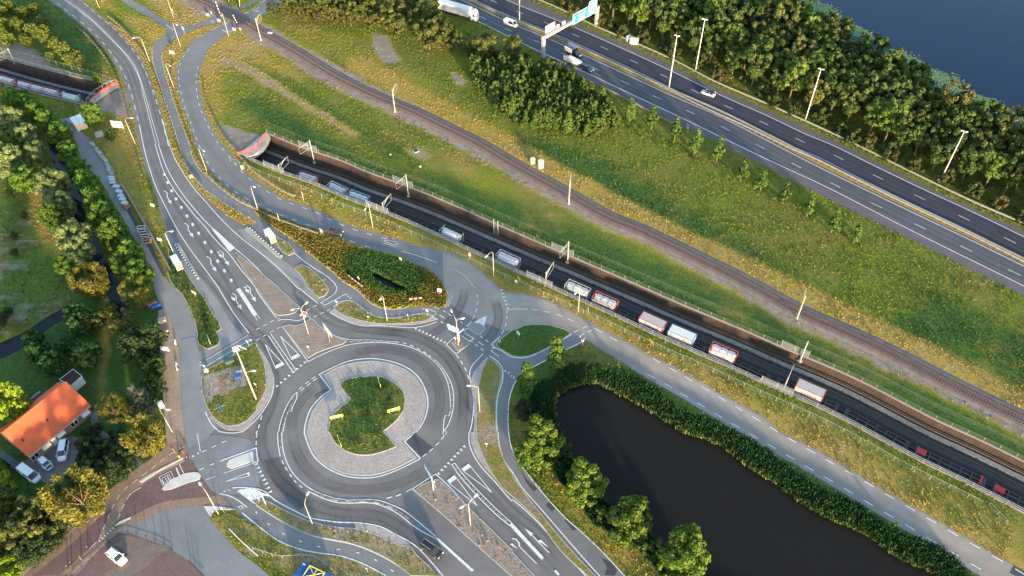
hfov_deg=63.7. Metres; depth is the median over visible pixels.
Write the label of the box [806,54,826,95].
tree
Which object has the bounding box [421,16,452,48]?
bush
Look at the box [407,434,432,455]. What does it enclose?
asphalt repair
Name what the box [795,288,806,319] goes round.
catenary mast
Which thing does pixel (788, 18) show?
tree
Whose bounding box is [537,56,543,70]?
poplar
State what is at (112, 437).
undergrowth
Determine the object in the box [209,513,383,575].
verge bank
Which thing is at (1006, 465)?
cable duct
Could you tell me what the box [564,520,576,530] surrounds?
asphalt repair
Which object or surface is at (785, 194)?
tree
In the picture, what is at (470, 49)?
bush
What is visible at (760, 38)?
tree
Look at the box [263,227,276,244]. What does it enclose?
bus shelter
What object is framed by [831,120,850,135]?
shrub
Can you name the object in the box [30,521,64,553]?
shrub
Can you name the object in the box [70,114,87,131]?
site container
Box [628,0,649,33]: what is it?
tree
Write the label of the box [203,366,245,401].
slab pads
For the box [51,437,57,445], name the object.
door
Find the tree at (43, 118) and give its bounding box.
[34,108,56,130]
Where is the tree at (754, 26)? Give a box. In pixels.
[749,20,768,40]
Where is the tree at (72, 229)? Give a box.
[51,217,95,258]
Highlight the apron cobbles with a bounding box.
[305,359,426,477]
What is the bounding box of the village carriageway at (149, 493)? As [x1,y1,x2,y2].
[33,458,215,575]
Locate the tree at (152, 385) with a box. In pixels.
[139,373,168,399]
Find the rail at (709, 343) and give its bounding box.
[259,157,1023,493]
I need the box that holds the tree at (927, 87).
[923,80,944,101]
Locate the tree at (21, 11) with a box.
[13,6,30,19]
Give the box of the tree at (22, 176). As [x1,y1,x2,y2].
[8,165,39,193]
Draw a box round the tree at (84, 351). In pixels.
[69,340,103,368]
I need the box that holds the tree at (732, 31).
[722,22,745,56]
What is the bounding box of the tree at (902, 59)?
[894,54,917,79]
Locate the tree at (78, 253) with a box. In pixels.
[62,236,96,270]
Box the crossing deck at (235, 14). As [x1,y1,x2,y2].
[213,6,251,23]
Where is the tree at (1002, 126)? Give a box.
[998,123,1021,152]
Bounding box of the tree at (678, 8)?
[672,2,688,33]
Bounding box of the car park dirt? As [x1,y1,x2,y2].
[106,535,167,575]
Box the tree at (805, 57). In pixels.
[784,46,812,90]
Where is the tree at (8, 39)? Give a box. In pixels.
[0,30,16,47]
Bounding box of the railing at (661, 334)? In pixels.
[243,154,1023,509]
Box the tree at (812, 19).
[798,12,823,48]
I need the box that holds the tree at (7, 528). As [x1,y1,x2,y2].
[0,495,44,541]
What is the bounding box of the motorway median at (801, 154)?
[467,0,1023,262]
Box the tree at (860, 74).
[838,70,864,111]
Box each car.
[1,453,20,471]
[36,455,53,470]
[55,438,69,461]
[105,546,126,565]
[325,227,343,236]
[418,537,443,558]
[579,63,593,72]
[701,89,715,97]
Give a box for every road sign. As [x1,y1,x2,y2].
[110,121,124,131]
[160,346,168,351]
[322,322,331,339]
[330,414,342,420]
[387,406,399,412]
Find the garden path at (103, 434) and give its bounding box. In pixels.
[91,411,143,466]
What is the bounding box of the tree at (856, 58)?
[845,47,860,67]
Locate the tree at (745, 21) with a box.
[732,19,749,53]
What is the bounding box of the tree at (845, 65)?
[838,58,866,82]
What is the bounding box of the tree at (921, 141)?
[911,114,941,154]
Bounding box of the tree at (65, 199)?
[44,190,76,215]
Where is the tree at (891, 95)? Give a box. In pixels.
[885,89,913,134]
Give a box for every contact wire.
[226,0,1014,394]
[255,151,1023,486]
[262,143,1020,468]
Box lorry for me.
[438,0,478,21]
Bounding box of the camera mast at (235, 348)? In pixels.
[232,345,256,399]
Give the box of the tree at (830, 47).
[818,43,836,52]
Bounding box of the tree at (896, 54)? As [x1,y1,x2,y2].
[871,37,903,70]
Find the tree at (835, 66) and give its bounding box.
[818,61,841,102]
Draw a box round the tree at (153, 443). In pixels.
[118,411,167,458]
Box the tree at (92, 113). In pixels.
[79,102,104,126]
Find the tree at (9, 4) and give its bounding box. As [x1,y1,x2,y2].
[0,0,15,12]
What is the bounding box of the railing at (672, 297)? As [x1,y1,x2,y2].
[266,129,1022,457]
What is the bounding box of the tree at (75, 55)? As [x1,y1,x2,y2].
[69,49,85,66]
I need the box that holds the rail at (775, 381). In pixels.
[389,213,992,487]
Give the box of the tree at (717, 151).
[711,135,725,162]
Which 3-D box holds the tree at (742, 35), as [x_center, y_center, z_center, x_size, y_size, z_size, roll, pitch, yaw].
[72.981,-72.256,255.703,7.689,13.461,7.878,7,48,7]
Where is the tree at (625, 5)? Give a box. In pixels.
[619,0,633,26]
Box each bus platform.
[175,243,199,279]
[245,226,282,257]
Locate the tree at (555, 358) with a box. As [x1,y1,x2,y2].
[546,335,566,369]
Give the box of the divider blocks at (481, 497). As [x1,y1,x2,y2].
[454,465,506,520]
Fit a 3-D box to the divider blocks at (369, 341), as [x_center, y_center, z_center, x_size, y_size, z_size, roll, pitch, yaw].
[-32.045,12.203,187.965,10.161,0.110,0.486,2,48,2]
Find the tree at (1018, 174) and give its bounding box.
[1000,149,1023,193]
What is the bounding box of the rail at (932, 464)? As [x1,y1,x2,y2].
[795,395,1023,509]
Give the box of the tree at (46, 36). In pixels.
[35,24,52,42]
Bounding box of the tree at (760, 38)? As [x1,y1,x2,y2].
[750,34,774,63]
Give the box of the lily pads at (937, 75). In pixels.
[800,0,1023,120]
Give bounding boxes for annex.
[30,391,43,402]
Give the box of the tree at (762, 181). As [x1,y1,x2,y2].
[755,169,768,189]
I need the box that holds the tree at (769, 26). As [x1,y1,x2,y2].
[761,23,779,35]
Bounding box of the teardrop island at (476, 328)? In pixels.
[468,322,485,334]
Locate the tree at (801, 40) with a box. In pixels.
[795,34,818,59]
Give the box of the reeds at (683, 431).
[549,375,944,575]
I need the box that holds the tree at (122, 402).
[94,391,130,424]
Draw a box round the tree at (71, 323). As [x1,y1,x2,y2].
[65,312,92,337]
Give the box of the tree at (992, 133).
[975,127,1002,147]
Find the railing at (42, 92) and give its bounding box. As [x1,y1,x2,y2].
[4,82,82,101]
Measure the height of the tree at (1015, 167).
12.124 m
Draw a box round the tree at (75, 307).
[62,302,84,321]
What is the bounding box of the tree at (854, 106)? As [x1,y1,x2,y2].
[839,77,873,122]
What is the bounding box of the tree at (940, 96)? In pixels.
[937,91,962,110]
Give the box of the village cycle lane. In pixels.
[98,493,129,539]
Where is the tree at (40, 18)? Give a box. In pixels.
[35,14,49,28]
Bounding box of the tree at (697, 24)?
[689,14,711,35]
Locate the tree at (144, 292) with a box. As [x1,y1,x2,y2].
[117,275,151,309]
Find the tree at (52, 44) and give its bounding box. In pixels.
[47,36,62,52]
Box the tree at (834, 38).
[813,23,838,49]
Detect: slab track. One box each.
[0,74,90,102]
[256,153,1023,495]
[389,212,1023,510]
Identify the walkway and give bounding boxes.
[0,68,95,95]
[264,149,1023,481]
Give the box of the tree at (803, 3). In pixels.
[787,0,813,29]
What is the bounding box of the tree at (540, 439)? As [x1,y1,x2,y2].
[520,413,565,471]
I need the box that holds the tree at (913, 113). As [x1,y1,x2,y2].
[905,98,930,128]
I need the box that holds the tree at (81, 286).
[65,261,108,299]
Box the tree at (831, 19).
[816,11,839,30]
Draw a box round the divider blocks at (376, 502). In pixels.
[332,498,392,508]
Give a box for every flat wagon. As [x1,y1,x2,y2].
[392,211,437,232]
[438,231,485,254]
[487,251,536,274]
[539,274,590,301]
[590,298,642,327]
[651,329,708,353]
[708,354,772,379]
[775,377,840,412]
[841,408,911,450]
[912,445,988,487]
[990,483,1023,507]
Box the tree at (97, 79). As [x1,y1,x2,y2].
[92,73,101,83]
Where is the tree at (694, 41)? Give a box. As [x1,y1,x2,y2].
[686,16,704,54]
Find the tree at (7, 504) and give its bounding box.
[0,486,16,520]
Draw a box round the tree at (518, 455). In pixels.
[514,441,539,468]
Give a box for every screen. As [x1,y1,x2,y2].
[263,160,283,172]
[298,140,316,151]
[365,199,388,213]
[393,175,412,187]
[527,271,551,286]
[552,242,573,255]
[761,376,794,394]
[781,340,810,356]
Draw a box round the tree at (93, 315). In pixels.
[80,307,100,327]
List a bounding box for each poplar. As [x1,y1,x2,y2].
[468,54,481,73]
[469,63,480,81]
[474,75,482,88]
[476,66,488,81]
[480,79,489,93]
[481,70,493,90]
[484,59,491,78]
[485,57,495,67]
[488,85,493,102]
[490,67,497,80]
[490,81,503,100]
[492,90,501,108]
[493,79,503,96]
[496,63,504,73]
[497,52,509,70]
[498,87,508,110]
[499,70,511,82]
[500,79,511,97]
[500,99,510,117]
[502,96,508,111]
[505,61,511,73]
[505,81,518,95]
[507,99,519,121]
[508,92,520,109]
[510,63,519,76]
[512,72,525,89]
[515,55,526,77]
[516,86,527,109]
[518,81,528,92]
[518,109,524,119]
[519,92,526,113]
[519,111,529,126]
[520,102,534,121]
[521,65,530,81]
[525,88,534,97]
[525,90,532,101]
[527,59,537,72]
[528,78,537,94]
[528,109,540,129]
[529,70,535,80]
[534,63,540,78]
[534,101,540,115]
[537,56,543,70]
[537,88,550,106]
[537,97,546,114]
[538,107,549,127]
[539,77,551,98]
[540,65,552,81]
[541,69,553,78]
[542,59,549,72]
[543,86,555,101]
[544,106,553,129]
[545,97,551,111]
[549,57,556,68]
[550,70,560,90]
[550,93,554,108]
[551,101,560,111]
[551,108,557,124]
[551,113,560,129]
[554,89,565,104]
[555,62,567,73]
[555,83,565,95]
[557,74,565,84]
[557,78,567,91]
[558,110,566,125]
[560,96,565,111]
[560,110,572,133]
[562,97,571,117]
[564,65,575,81]
[564,81,574,96]
[565,86,573,104]
[566,69,579,83]
[570,74,578,89]
[571,99,579,119]
[571,110,575,122]
[571,119,579,132]
[572,87,581,100]
[574,106,587,128]
[575,77,588,97]
[575,91,581,106]
[578,102,589,118]
[580,97,591,108]
[581,118,593,135]
[582,82,593,98]
[584,98,597,115]
[584,107,597,127]
[589,94,600,100]
[591,115,606,134]
[594,112,605,123]
[598,85,609,105]
[598,102,611,121]
[604,117,609,129]
[605,99,612,105]
[606,106,615,123]
[612,113,620,128]
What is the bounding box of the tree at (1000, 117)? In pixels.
[974,99,1006,140]
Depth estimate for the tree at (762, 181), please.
219.78 m
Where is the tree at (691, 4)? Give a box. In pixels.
[681,0,697,21]
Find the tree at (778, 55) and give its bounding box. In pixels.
[770,39,796,73]
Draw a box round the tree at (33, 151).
[22,139,49,165]
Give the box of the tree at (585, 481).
[564,456,609,508]
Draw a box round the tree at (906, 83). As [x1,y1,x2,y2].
[894,79,925,110]
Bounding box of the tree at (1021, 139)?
[1012,135,1023,169]
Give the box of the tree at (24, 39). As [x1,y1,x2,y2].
[18,33,31,46]
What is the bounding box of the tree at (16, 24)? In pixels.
[8,16,23,33]
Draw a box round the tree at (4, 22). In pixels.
[0,17,10,30]
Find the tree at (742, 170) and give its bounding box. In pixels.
[735,156,750,180]
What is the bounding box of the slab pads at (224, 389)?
[218,373,228,395]
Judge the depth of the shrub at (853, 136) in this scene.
234.75 m
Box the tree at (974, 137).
[966,130,997,162]
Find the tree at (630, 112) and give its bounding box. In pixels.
[624,97,636,123]
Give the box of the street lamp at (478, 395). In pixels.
[466,385,479,411]
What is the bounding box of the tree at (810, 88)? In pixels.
[804,70,830,113]
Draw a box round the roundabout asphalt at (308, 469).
[164,223,819,575]
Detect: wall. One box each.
[0,56,111,104]
[120,183,170,270]
[239,132,1023,513]
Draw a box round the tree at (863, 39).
[857,30,888,61]
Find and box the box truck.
[564,43,582,58]
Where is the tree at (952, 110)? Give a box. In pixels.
[929,104,963,151]
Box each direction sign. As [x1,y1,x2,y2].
[248,487,268,503]
[424,464,435,489]
[447,323,463,341]
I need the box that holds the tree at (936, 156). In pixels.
[928,128,963,171]
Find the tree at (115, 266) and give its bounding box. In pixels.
[109,255,127,276]
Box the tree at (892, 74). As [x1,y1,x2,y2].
[885,69,907,89]
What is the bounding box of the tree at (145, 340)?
[115,321,168,366]
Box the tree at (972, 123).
[953,117,978,157]
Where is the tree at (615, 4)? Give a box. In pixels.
[606,0,621,16]
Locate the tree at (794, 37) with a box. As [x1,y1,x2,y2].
[782,20,807,49]
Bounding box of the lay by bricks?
[160,317,169,333]
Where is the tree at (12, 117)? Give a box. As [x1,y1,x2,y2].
[0,105,28,135]
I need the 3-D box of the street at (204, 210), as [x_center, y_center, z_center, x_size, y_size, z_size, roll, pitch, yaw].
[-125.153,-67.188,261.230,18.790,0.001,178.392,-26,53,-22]
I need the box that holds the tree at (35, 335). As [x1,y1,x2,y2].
[20,329,44,349]
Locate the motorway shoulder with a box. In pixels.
[464,0,1023,294]
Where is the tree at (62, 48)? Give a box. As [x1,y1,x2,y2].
[57,41,71,57]
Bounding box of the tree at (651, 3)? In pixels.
[646,0,664,30]
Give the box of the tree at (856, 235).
[849,223,863,243]
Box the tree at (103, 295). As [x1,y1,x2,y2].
[83,271,110,298]
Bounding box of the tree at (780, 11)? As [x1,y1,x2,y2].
[771,0,800,31]
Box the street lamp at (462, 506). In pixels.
[459,493,477,525]
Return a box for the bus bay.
[163,234,242,359]
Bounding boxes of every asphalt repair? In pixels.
[264,458,307,509]
[314,389,328,398]
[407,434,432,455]
[521,471,536,490]
[546,502,554,510]
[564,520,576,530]
[602,558,616,575]
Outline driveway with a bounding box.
[0,435,78,481]
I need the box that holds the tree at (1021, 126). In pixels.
[1019,123,1023,148]
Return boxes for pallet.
[112,184,120,189]
[115,189,122,194]
[118,197,126,202]
[120,200,128,205]
[122,204,131,209]
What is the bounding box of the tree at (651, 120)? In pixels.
[645,103,658,129]
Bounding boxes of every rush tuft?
[0,311,8,319]
[0,318,6,327]
[3,307,12,314]
[4,189,12,195]
[10,231,18,239]
[10,248,19,256]
[19,211,28,218]
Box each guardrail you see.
[75,25,142,175]
[107,15,201,185]
[171,63,317,233]
[203,80,294,196]
[470,0,1023,261]
[473,0,1023,258]
[538,0,1022,222]
[556,64,672,122]
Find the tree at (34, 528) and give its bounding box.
[8,495,58,538]
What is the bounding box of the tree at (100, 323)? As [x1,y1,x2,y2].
[83,307,107,330]
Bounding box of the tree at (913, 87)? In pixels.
[892,76,917,99]
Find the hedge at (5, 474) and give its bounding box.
[0,464,18,490]
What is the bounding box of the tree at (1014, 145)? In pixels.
[991,130,1020,158]
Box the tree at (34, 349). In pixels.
[24,341,50,362]
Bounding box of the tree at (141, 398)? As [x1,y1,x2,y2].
[125,384,155,414]
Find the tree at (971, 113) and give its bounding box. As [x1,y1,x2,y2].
[955,107,976,133]
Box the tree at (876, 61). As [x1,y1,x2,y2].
[855,48,890,92]
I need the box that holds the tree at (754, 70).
[744,40,773,87]
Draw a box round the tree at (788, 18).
[780,8,793,29]
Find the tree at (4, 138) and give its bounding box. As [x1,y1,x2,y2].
[0,129,23,154]
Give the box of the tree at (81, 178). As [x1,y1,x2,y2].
[71,168,100,194]
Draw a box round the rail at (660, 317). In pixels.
[264,155,1022,486]
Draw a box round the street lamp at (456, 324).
[450,309,464,345]
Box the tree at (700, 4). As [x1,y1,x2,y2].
[694,0,706,22]
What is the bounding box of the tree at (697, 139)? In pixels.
[686,128,703,153]
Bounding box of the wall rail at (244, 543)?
[229,529,257,555]
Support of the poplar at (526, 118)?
on the ground at (548, 216)
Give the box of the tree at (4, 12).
[0,4,8,17]
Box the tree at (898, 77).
[874,68,902,95]
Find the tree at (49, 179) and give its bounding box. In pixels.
[33,167,72,198]
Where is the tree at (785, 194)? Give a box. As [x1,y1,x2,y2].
[777,180,792,203]
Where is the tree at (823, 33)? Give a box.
[819,30,831,44]
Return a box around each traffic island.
[139,457,182,482]
[162,472,200,489]
[204,506,232,516]
[227,451,252,468]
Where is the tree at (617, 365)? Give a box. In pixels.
[614,361,620,369]
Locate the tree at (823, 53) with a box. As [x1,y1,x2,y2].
[810,49,827,70]
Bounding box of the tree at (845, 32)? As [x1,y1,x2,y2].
[825,16,855,46]
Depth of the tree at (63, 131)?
233.20 m
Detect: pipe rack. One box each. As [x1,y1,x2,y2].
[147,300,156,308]
[150,301,160,309]
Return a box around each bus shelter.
[169,254,182,270]
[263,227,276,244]
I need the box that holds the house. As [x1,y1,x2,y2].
[0,381,92,461]
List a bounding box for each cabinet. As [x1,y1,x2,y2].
[157,400,164,407]
[223,356,234,364]
[530,157,534,163]
[538,159,543,169]
[630,37,638,44]
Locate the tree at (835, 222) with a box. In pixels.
[828,210,841,232]
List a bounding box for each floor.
[0,66,97,103]
[254,148,1023,500]
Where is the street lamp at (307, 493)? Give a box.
[305,491,313,525]
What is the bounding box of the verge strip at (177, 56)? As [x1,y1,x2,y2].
[161,52,258,207]
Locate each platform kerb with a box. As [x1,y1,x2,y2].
[174,243,196,277]
[174,244,197,278]
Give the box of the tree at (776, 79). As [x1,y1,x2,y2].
[771,61,788,90]
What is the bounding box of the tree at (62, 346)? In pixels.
[54,334,76,355]
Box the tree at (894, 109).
[878,98,910,144]
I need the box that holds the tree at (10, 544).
[0,522,26,557]
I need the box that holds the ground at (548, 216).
[0,0,1023,575]
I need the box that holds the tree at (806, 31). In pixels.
[793,27,814,51]
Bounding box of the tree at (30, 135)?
[11,122,38,149]
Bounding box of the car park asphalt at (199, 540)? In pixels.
[74,506,268,575]
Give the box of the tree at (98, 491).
[36,463,110,529]
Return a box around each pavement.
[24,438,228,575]
[158,308,184,443]
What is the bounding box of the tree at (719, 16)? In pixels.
[714,5,743,53]
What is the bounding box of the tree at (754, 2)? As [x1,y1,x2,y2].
[752,0,768,13]
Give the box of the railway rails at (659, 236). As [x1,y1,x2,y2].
[195,0,1023,422]
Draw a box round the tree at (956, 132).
[939,119,975,163]
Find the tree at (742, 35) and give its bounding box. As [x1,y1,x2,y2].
[738,30,756,69]
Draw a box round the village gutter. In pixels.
[21,510,104,575]
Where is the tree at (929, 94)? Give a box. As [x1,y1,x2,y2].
[915,90,934,110]
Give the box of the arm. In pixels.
[185,435,261,495]
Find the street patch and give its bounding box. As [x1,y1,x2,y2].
[180,336,217,446]
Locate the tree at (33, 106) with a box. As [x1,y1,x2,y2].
[22,99,44,123]
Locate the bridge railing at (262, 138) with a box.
[237,131,265,154]
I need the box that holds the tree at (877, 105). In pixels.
[864,95,888,130]
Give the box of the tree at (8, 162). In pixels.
[0,141,24,178]
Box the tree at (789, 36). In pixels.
[772,23,796,46]
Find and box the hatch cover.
[94,130,103,137]
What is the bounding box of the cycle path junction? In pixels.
[245,214,439,317]
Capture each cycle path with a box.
[121,0,258,216]
[200,336,250,368]
[222,493,409,575]
[490,334,622,575]
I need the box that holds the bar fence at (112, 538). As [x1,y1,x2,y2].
[70,528,171,575]
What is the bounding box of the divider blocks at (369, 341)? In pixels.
[349,340,393,342]
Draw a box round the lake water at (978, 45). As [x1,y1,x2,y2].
[799,0,1023,128]
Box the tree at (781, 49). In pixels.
[773,41,789,65]
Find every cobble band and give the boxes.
[209,346,273,430]
[330,309,436,324]
[355,524,410,545]
[445,288,453,306]
[470,357,496,480]
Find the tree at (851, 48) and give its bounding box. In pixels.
[833,44,859,64]
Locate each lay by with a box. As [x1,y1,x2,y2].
[127,209,165,276]
[613,357,981,574]
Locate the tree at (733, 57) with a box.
[723,45,746,78]
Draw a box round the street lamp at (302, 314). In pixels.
[291,301,308,333]
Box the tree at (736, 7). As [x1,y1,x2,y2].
[726,0,746,19]
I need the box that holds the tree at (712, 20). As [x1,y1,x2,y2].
[699,15,725,54]
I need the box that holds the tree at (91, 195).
[80,186,113,209]
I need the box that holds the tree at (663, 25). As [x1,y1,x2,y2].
[653,0,678,35]
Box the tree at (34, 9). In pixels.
[27,2,40,14]
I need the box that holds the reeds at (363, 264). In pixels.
[342,249,428,296]
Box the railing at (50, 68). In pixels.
[0,54,112,82]
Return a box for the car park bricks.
[76,533,202,575]
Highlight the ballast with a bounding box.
[184,0,1023,431]
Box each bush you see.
[94,422,103,430]
[104,128,117,140]
[266,1,280,17]
[280,0,301,15]
[291,0,312,22]
[297,0,315,11]
[312,0,337,19]
[312,10,324,21]
[324,0,345,22]
[331,0,351,12]
[339,4,358,25]
[347,0,371,20]
[360,10,376,27]
[368,0,388,12]
[375,9,394,29]
[380,0,405,22]
[387,13,406,33]
[402,0,416,14]
[406,6,433,34]
[412,18,439,49]
[415,0,439,18]
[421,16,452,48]
[422,8,443,22]
[433,19,454,38]
[441,27,458,48]
[455,33,470,52]
[465,46,476,56]
[471,29,496,57]
[487,46,499,58]
[502,35,521,55]
[513,398,533,420]
[546,432,572,465]
[594,494,603,506]
[594,505,610,520]
[635,539,654,556]
[649,536,669,561]
[892,521,898,526]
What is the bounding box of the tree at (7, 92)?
[0,86,18,106]
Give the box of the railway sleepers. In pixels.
[193,0,1023,424]
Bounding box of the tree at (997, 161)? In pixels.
[980,151,1010,186]
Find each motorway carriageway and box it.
[433,0,1023,284]
[476,0,1023,259]
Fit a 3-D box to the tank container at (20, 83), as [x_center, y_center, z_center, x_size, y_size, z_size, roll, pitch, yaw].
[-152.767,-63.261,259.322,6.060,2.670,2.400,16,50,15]
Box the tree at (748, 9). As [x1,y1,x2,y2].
[739,1,764,30]
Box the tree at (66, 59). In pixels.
[61,52,72,65]
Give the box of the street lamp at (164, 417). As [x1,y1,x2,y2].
[159,408,172,432]
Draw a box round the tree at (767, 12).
[759,0,783,28]
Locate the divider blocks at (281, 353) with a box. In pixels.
[270,336,292,368]
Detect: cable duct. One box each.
[267,147,1023,474]
[268,147,1023,472]
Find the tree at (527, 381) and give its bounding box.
[516,361,536,395]
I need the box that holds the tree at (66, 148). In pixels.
[56,139,79,162]
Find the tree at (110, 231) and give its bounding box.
[96,215,129,251]
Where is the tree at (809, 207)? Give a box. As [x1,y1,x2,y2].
[803,193,815,216]
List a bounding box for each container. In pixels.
[0,74,17,86]
[14,80,34,91]
[27,83,47,93]
[39,86,61,97]
[59,91,82,102]
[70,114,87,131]
[295,562,331,575]
[296,170,320,183]
[326,181,349,196]
[346,189,370,203]
[439,224,463,244]
[495,249,520,269]
[564,279,590,301]
[591,290,618,313]
[638,311,666,335]
[667,324,696,347]
[708,341,738,365]
[793,378,826,404]
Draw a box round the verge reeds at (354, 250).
[257,210,446,308]
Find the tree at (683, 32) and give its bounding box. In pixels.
[674,8,696,44]
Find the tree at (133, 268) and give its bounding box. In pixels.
[120,258,155,287]
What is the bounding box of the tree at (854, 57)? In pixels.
[844,54,867,70]
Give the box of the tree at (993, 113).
[983,109,996,127]
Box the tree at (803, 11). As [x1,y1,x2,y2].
[796,6,813,29]
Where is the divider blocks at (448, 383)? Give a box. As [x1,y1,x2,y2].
[431,357,452,412]
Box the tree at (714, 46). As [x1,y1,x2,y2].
[703,25,724,61]
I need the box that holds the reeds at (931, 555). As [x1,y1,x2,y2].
[526,361,970,575]
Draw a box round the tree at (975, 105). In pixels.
[965,99,985,123]
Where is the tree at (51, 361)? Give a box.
[37,350,67,377]
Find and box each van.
[15,462,41,483]
[503,17,517,27]
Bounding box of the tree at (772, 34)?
[756,28,779,41]
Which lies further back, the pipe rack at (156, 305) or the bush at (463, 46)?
the bush at (463, 46)
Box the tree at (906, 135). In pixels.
[892,113,928,149]
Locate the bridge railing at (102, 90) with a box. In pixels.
[90,81,118,101]
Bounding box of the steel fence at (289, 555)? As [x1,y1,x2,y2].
[252,547,335,571]
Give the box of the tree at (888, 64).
[858,52,893,92]
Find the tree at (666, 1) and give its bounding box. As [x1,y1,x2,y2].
[662,0,683,19]
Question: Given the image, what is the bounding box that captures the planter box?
[235,370,241,378]
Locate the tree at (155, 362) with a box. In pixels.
[138,352,166,380]
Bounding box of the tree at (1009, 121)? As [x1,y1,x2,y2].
[996,104,1023,144]
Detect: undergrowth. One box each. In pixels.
[0,83,90,279]
[0,428,143,573]
[175,275,210,335]
[343,379,395,449]
[477,48,614,137]
[599,2,1021,210]
[629,124,848,236]
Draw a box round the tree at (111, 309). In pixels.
[98,300,116,318]
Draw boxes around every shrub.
[6,531,47,569]
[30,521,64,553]
[49,511,74,534]
[73,434,100,457]
[78,425,97,436]
[79,450,102,467]
[87,468,110,484]
[91,437,116,458]
[94,452,122,476]
[106,443,134,462]
[111,460,129,481]
[558,0,571,8]
[568,3,579,14]
[592,13,606,26]
[608,17,621,30]
[615,24,628,37]
[636,28,650,43]
[658,34,674,52]
[664,41,682,59]
[692,52,707,68]
[710,67,724,81]
[754,84,770,98]
[767,93,782,108]
[787,101,801,115]
[811,106,832,125]
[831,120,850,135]
[843,128,862,144]
[860,130,877,149]
[880,141,899,160]
[905,155,922,170]
[935,168,955,183]
[963,181,985,198]
[989,193,1008,210]
[1015,207,1023,225]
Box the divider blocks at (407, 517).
[313,491,432,535]
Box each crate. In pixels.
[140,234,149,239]
[142,237,151,243]
[157,316,165,323]
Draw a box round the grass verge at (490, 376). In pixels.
[476,358,595,575]
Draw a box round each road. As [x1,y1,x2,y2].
[176,0,451,306]
[443,251,1014,575]
[1010,566,1023,575]
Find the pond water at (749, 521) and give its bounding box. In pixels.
[555,383,933,575]
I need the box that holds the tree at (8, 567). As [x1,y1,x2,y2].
[0,554,26,575]
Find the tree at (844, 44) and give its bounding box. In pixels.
[839,40,864,58]
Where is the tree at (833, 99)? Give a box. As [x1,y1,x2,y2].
[824,68,856,112]
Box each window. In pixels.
[30,452,39,460]
[70,419,78,427]
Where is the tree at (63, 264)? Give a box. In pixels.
[53,252,80,275]
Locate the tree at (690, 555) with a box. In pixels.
[656,523,711,575]
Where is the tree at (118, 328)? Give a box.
[108,307,134,333]
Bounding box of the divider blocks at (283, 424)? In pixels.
[279,403,292,447]
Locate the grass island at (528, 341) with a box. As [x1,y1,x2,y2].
[496,324,570,356]
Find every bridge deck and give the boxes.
[88,84,119,103]
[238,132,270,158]
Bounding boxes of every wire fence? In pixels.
[1,48,116,81]
[229,157,976,497]
[273,124,1019,443]
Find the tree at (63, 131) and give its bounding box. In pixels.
[45,121,73,144]
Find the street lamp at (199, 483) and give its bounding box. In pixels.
[198,482,218,514]
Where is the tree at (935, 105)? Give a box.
[914,101,944,136]
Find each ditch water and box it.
[0,309,71,359]
[47,140,128,316]
[370,272,403,288]
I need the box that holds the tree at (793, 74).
[782,57,808,103]
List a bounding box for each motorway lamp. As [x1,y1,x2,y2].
[668,35,679,87]
[695,18,707,69]
[805,68,824,119]
[939,130,967,182]
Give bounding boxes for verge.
[201,342,266,425]
[328,376,405,454]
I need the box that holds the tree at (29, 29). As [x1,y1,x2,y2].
[23,23,36,37]
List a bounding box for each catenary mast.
[298,140,315,163]
[392,84,396,112]
[395,174,409,197]
[560,241,569,263]
[567,176,570,204]
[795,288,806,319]
[797,341,808,362]
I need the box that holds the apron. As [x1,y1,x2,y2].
[307,361,425,474]
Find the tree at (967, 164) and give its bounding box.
[958,136,994,180]
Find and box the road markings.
[57,0,1023,575]
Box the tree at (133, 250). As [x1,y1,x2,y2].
[110,238,145,264]
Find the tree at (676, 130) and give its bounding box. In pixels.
[670,116,682,138]
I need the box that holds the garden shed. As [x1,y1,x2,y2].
[59,369,85,390]
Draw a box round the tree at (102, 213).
[86,199,120,228]
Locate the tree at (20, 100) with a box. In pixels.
[9,93,31,113]
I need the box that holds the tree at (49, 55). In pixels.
[45,51,54,59]
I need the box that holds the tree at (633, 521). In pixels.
[607,494,652,547]
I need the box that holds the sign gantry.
[541,0,599,57]
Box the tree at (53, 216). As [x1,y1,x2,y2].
[35,201,69,231]
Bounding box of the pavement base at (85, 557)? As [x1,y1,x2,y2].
[56,505,213,575]
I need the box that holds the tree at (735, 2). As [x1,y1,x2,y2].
[725,0,737,15]
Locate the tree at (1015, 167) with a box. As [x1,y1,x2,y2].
[1013,160,1023,185]
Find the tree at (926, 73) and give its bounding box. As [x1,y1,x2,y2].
[901,62,932,95]
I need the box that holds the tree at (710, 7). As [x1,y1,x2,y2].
[703,0,726,31]
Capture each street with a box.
[50,0,245,226]
[60,119,197,422]
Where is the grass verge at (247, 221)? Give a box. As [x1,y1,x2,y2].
[109,22,255,226]
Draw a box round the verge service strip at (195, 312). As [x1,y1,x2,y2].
[167,248,220,348]
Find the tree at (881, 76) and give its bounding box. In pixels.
[865,70,900,106]
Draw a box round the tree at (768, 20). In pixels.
[749,14,771,34]
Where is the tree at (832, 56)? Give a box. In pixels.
[823,51,847,79]
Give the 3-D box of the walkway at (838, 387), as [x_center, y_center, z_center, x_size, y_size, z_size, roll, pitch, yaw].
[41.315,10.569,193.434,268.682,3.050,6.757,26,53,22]
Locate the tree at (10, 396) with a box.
[0,381,32,427]
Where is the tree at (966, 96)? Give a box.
[939,78,976,120]
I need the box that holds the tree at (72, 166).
[65,157,91,175]

